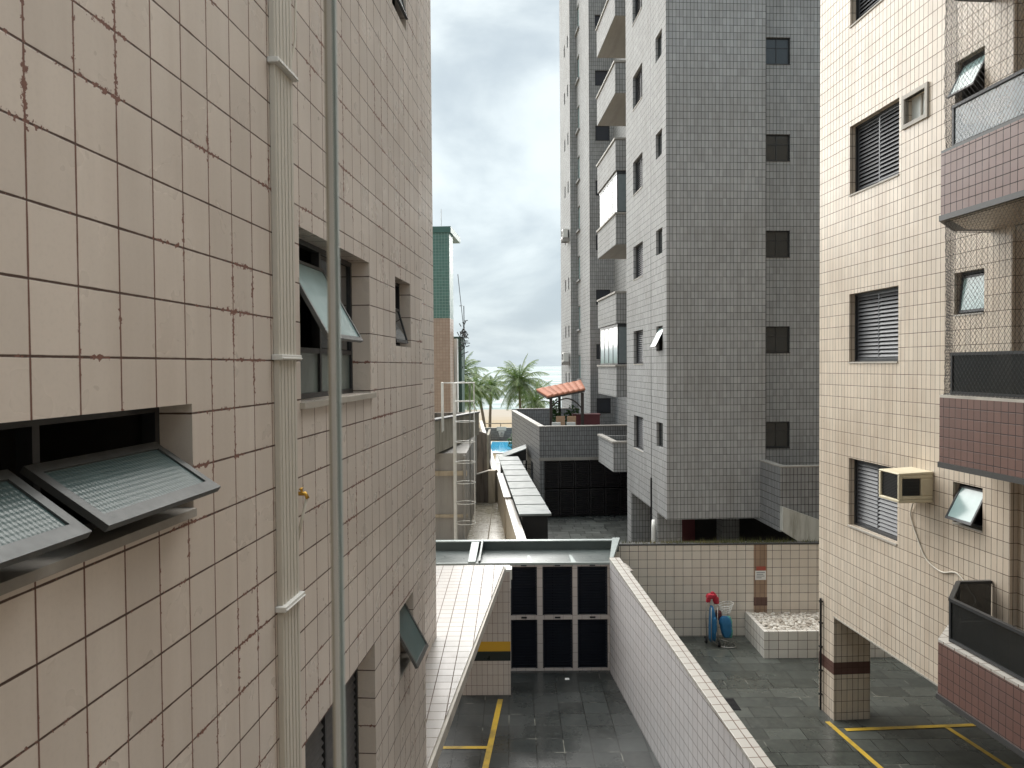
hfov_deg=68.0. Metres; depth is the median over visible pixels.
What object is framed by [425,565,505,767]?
canopy
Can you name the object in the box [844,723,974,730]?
parking line
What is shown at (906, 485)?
air conditioner
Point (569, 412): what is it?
potted plant
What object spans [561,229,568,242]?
air conditioner
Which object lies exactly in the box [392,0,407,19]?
window
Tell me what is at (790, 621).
pebbles
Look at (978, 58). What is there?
bathroom window
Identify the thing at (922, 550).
cable
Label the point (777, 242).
window
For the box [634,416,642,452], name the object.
window
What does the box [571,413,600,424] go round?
planter
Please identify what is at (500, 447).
pool water
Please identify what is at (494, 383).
palm tree
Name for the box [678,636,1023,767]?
parking floor
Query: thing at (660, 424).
small window
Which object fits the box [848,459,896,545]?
window
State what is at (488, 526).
yard floor
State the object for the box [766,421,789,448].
window
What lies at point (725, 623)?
beach bag
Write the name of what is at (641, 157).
window
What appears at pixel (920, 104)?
small window
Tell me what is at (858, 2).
window
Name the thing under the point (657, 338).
small window
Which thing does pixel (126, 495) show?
window
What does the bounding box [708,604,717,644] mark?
folded chair
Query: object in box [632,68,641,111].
window
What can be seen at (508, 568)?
lamp housing
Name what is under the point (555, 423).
plastic chair
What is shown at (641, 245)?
window
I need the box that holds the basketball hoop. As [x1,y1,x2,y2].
[497,427,505,436]
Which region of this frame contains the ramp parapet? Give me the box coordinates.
[755,460,818,540]
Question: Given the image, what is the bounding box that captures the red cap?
[706,591,718,603]
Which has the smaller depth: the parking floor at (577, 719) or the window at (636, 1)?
the parking floor at (577, 719)
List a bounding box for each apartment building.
[0,0,437,767]
[433,219,469,412]
[818,0,1023,758]
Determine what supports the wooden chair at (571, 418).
on the terrace block
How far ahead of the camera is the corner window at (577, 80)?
43.87 m
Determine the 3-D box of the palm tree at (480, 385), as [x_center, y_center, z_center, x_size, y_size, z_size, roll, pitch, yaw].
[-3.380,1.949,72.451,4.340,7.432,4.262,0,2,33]
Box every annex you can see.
[434,411,479,539]
[477,429,490,472]
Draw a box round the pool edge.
[491,441,510,453]
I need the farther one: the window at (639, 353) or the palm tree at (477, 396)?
the palm tree at (477, 396)
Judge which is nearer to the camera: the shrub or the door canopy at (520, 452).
the door canopy at (520, 452)
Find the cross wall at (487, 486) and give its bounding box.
[476,469,497,502]
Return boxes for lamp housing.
[506,566,511,587]
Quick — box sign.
[755,566,765,579]
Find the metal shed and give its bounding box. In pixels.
[498,456,550,538]
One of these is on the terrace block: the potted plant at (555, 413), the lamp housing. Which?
the potted plant at (555, 413)
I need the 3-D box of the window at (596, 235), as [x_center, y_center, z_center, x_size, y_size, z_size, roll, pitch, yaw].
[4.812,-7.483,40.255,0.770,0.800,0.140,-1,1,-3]
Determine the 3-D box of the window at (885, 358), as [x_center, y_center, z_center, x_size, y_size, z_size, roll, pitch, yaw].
[5.959,-0.937,12.423,0.170,1.193,1.460,-1,1,-4]
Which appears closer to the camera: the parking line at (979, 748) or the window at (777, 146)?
the parking line at (979, 748)
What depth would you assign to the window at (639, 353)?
25.60 m
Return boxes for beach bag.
[719,616,731,637]
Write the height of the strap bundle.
0.220 m
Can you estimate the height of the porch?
2.744 m
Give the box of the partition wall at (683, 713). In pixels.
[609,557,775,767]
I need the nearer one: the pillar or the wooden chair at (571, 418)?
the pillar
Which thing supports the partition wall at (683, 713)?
on the parking floor at (783, 718)
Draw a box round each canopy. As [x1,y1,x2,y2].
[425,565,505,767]
[503,444,526,470]
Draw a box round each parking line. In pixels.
[443,746,487,748]
[482,699,502,767]
[826,721,882,767]
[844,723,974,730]
[945,727,1011,767]
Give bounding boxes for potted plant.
[552,398,561,421]
[563,405,579,424]
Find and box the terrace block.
[511,408,626,515]
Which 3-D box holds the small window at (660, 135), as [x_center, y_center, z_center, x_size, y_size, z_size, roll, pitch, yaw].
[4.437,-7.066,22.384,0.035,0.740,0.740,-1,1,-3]
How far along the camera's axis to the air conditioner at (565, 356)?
45.20 m
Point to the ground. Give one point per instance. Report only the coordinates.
(501, 415)
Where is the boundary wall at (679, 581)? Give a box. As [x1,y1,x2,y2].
[615,541,818,635]
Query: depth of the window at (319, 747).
4.89 m
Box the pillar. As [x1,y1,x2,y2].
[463,565,510,694]
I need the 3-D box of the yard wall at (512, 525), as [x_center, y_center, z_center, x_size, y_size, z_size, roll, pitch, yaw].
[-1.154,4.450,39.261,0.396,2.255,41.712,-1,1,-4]
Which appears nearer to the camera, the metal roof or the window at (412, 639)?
the window at (412, 639)
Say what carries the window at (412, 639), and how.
in the apartment building at (164, 508)
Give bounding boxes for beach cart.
[704,599,735,647]
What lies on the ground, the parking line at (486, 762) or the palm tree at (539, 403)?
the palm tree at (539, 403)
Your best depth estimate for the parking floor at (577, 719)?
13.62 m
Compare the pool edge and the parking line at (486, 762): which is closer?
the parking line at (486, 762)
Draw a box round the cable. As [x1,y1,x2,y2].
[910,503,963,580]
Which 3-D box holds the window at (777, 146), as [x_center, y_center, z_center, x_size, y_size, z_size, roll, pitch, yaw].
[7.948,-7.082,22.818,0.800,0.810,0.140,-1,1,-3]
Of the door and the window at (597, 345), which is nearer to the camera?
the door
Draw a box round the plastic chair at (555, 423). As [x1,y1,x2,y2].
[552,422,560,425]
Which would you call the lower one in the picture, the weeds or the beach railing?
the weeds
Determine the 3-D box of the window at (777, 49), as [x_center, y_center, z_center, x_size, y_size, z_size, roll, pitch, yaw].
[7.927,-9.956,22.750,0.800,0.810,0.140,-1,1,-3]
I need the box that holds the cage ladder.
[441,381,475,539]
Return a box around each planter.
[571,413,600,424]
[745,612,892,657]
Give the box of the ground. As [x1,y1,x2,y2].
[465,409,511,459]
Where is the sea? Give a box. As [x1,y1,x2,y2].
[465,366,561,409]
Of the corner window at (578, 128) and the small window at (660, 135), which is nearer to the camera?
the small window at (660, 135)
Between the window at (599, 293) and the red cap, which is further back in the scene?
the window at (599, 293)
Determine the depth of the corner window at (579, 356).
44.31 m
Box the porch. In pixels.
[536,380,584,425]
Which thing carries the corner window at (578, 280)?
in the apartment tower
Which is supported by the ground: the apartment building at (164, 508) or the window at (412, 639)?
the apartment building at (164, 508)
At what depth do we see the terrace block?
32.63 m
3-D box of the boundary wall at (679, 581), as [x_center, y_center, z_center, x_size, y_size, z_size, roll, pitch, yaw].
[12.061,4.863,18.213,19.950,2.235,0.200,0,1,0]
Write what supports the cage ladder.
attached to the concrete annex at (444, 503)
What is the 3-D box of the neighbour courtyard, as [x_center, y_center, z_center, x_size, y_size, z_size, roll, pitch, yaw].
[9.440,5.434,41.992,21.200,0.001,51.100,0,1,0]
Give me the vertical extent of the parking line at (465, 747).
0.001 m
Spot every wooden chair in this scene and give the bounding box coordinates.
[556,416,564,424]
[567,416,575,422]
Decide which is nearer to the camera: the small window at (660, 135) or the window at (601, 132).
the small window at (660, 135)
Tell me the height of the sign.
0.320 m
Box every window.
[0,407,220,595]
[299,238,376,408]
[305,668,358,767]
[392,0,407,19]
[395,282,408,345]
[400,603,428,680]
[575,7,578,36]
[575,58,578,85]
[575,109,579,135]
[575,157,579,184]
[576,207,579,233]
[576,257,579,282]
[576,307,580,331]
[576,356,580,379]
[595,16,599,28]
[595,71,607,85]
[595,126,609,140]
[596,235,597,249]
[596,290,609,304]
[596,344,599,358]
[597,398,610,412]
[632,0,641,26]
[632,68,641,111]
[633,155,642,195]
[633,243,642,280]
[633,330,642,364]
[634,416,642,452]
[649,326,662,350]
[658,34,661,58]
[659,132,661,155]
[659,230,661,253]
[659,422,662,446]
[766,38,790,64]
[766,135,789,161]
[766,231,789,257]
[766,326,789,352]
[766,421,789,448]
[848,287,897,362]
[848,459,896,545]
[849,0,882,28]
[849,101,898,196]
[901,81,928,129]
[945,483,982,532]
[947,50,984,99]
[953,269,983,316]
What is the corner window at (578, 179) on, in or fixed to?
in the apartment tower
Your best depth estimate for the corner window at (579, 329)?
44.33 m
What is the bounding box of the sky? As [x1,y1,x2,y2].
[430,0,560,366]
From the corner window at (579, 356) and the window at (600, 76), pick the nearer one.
the window at (600, 76)
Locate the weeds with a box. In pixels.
[622,536,818,543]
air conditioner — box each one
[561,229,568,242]
[562,353,569,364]
[879,467,932,502]
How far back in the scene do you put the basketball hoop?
66.61 m
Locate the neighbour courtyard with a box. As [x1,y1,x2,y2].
[495,440,796,541]
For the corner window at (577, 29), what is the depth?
43.70 m
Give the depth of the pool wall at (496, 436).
66.72 m
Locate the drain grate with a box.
[724,698,740,709]
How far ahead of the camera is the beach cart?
17.63 m
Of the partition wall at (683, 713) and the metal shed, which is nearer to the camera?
the partition wall at (683, 713)
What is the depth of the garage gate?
16.18 m
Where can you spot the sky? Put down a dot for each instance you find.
(495, 64)
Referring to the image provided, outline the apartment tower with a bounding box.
[559,0,819,541]
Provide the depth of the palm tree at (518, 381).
74.37 m
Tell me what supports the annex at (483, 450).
on the ground
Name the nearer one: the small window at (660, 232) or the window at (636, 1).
the small window at (660, 232)
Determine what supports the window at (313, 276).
in the apartment building at (164, 508)
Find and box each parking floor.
[438,670,660,767]
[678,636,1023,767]
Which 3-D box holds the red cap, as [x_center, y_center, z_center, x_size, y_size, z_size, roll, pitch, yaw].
[4.644,4.955,17.608,0.321,0.290,0.199,0,1,0]
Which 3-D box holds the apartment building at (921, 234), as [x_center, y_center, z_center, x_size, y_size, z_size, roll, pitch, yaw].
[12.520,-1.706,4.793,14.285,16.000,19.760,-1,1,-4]
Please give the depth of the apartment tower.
22.80 m
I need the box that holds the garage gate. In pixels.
[510,565,609,670]
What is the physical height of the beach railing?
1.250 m
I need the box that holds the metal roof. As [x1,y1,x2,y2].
[436,538,619,565]
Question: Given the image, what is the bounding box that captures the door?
[682,519,694,541]
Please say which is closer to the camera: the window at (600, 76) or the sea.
the window at (600, 76)
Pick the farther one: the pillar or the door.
the door
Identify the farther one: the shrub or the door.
the shrub
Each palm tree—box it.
[464,352,487,405]
[464,364,481,411]
[465,366,500,427]
[479,371,506,426]
[491,354,550,409]
[514,380,557,407]
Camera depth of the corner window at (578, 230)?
44.00 m
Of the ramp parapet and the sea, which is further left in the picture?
the sea
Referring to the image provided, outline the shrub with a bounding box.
[507,434,511,447]
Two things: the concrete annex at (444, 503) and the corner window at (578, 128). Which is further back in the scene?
the corner window at (578, 128)
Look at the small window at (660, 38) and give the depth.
22.49 m
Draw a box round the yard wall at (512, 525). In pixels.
[479,420,525,538]
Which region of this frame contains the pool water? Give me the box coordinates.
[491,442,511,451]
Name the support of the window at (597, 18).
in the apartment tower
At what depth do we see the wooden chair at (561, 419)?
35.81 m
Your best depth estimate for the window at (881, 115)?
12.46 m
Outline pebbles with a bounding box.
[750,612,818,629]
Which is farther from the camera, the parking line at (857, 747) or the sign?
the sign
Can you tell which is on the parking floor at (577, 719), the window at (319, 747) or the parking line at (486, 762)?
the parking line at (486, 762)
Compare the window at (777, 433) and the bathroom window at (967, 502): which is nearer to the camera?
the bathroom window at (967, 502)
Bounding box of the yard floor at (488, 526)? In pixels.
[467,502,504,539]
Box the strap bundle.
[715,610,721,619]
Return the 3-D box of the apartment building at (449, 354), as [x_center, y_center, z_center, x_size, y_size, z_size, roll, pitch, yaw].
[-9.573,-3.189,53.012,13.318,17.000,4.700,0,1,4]
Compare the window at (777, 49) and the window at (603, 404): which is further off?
the window at (603, 404)
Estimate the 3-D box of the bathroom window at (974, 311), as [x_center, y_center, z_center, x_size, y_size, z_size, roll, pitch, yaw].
[6.129,-1.210,10.087,0.150,0.590,0.590,-1,1,-4]
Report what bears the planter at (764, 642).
on the parking floor at (783, 718)
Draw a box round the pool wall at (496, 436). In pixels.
[479,427,511,439]
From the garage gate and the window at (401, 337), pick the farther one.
the garage gate
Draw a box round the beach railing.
[479,423,511,426]
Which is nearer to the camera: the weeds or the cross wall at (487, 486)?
the weeds
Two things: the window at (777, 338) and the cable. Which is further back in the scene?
the window at (777, 338)
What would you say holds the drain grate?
on the parking floor at (783, 718)
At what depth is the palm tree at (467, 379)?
60.86 m

